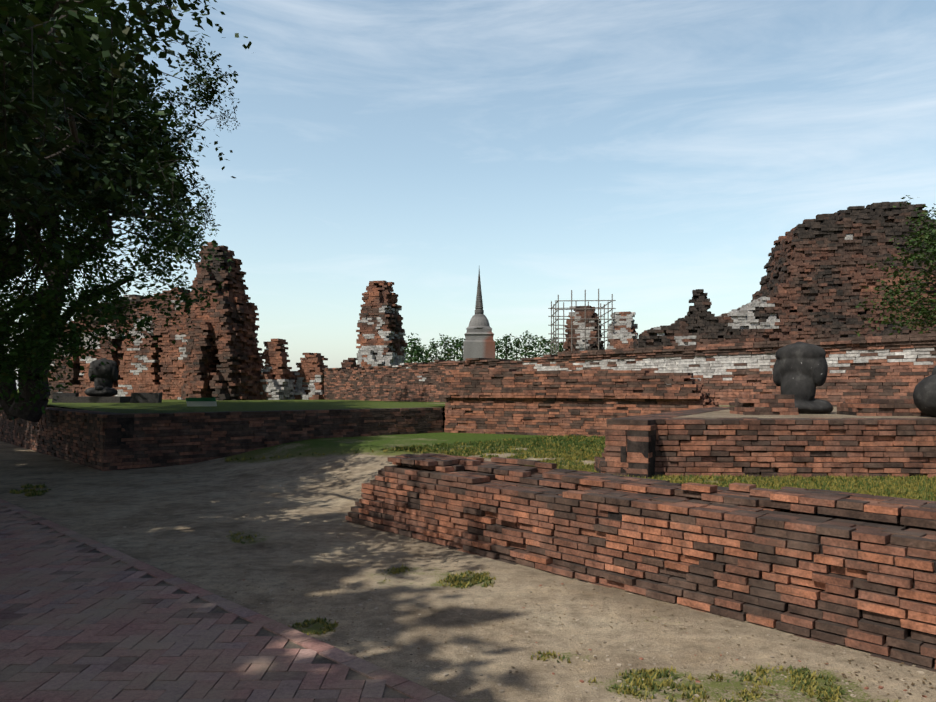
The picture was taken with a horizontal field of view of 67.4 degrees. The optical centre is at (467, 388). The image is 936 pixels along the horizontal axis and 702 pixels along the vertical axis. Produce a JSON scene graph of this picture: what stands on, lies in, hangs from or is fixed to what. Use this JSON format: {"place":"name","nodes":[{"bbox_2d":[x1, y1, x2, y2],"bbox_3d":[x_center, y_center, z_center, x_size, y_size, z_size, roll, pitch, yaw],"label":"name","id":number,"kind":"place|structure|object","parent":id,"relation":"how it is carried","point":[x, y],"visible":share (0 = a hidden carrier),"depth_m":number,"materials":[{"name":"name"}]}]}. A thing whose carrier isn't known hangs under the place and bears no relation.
{"place":"outdoors","nodes":[
{"label":"outdoors","id":0,"kind":"place"},
{"bbox_2d":[0,407,935,701],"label":"dirt ground","id":1,"kind":"structure","parent":0,"point":[194,511],"depth_m":5.79,"materials":[{"name":"beige soil"}]},
{"bbox_2d":[0,499,457,701],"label":"pavement pavers","id":2,"kind":"object","parent":1,"relation":"on","point":[83,618],"visible":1,"depth_m":4.50,"materials":[{"name":"red brick"}]},
{"bbox_2d":[0,461,935,701],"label":"ground pebbles","id":3,"kind":"object","parent":1,"relation":"on","point":[680,679],"visible":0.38,"depth_m":4.39,"materials":[{"name":"grey gravel"}]},
{"bbox_2d":[0,333,935,671],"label":"brick walls","id":4,"kind":"structure","parent":1,"relation":"on","point":[844,569],"depth_m":9.50,"materials":[{"name":"brown brick"}]},
{"bbox_2d":[10,434,935,701],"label":"grass","id":5,"kind":"structure","parent":1,"relation":"on","point":[919,487],"depth_m":8.74,"materials":[{"name":"green plant"}]},
{"bbox_2d":[463,269,494,360],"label":"stupa","id":6,"kind":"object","parent":1,"relation":"on","point":[478,342],"depth_m":73.44,"materials":[{"name":"stone"}]},
{"bbox_2d":[404,330,562,362],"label":"trees","id":7,"kind":"object","parent":1,"relation":"on","point":[417,350],"depth_m":115.86,"materials":[{"name":"green plant"}]},
{"bbox_2d":[548,289,615,354],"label":"scaffold poles","id":8,"kind":"object","parent":1,"relation":"on","point":[571,319],"visible":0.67,"depth_m":61.87,"materials":[{"name":"grey metal"}]},
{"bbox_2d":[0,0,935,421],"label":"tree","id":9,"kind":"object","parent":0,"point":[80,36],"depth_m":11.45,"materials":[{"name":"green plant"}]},
{"bbox_2d":[3,0,193,196],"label":"tree canopy","id":10,"kind":"object","parent":9,"relation":"attached to","point":[172,124],"visible":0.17,"depth_m":14.59,"materials":[{"name":"green plant"}]},
{"bbox_2d":[0,0,935,388],"label":"sky","id":11,"kind":"structure","parent":0,"point":[647,154],"materials":[{"name":"blue"}]},
{"bbox_2d":[17,390,935,418],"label":"terrace","id":12,"kind":"structure","parent":0,"point":[169,406],"depth_m":19.82,"materials":[{"name":"green plant"}]},
{"bbox_2d":[52,393,162,410],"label":"statue plinths","id":13,"kind":"object","parent":12,"relation":"on","point":[132,398],"visible":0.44,"depth_m":26.23,"materials":[{"name":"grey stone"}]},
{"bbox_2d":[85,358,117,396],"bbox_3d":[-14.080,-0.420,27.028,1.170,1.498,0.874,0,0,-7],"label":"seated statue","id":14,"kind":"object","parent":13,"relation":"on","point":[108,374],"visible":0.96,"depth_m":26.91,"materials":[{"name":"grey stone"}]},
{"bbox_2d":[186,398,216,405],"bbox_3d":[-7.976,0.477,21.119,0.852,0.410,0.487,0,0,1],"label":"sign board","id":15,"kind":"object","parent":12,"relation":"on","point":[200,401],"visible":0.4,"depth_m":20.98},
{"bbox_2d":[46,201,935,406],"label":"brick ruins","id":16,"kind":"object","parent":12,"relation":"on","point":[819,273],"visible":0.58,"depth_m":38.74,"materials":[{"name":"brown brick"}]},
{"bbox_2d":[773,342,832,413],"bbox_3d":[5.821,-0.154,12.236,0.751,1.288,1.006,9,-5,-37],"label":"statue torso","id":17,"kind":"object","parent":12,"relation":"on","point":[800,370],"visible":0.81,"depth_m":11.94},
{"bbox_2d":[913,366,935,416],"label":"statue torso","id":18,"kind":"object","parent":12,"relation":"on","point":[924,395],"visible":1,"depth_m":10.41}
]}

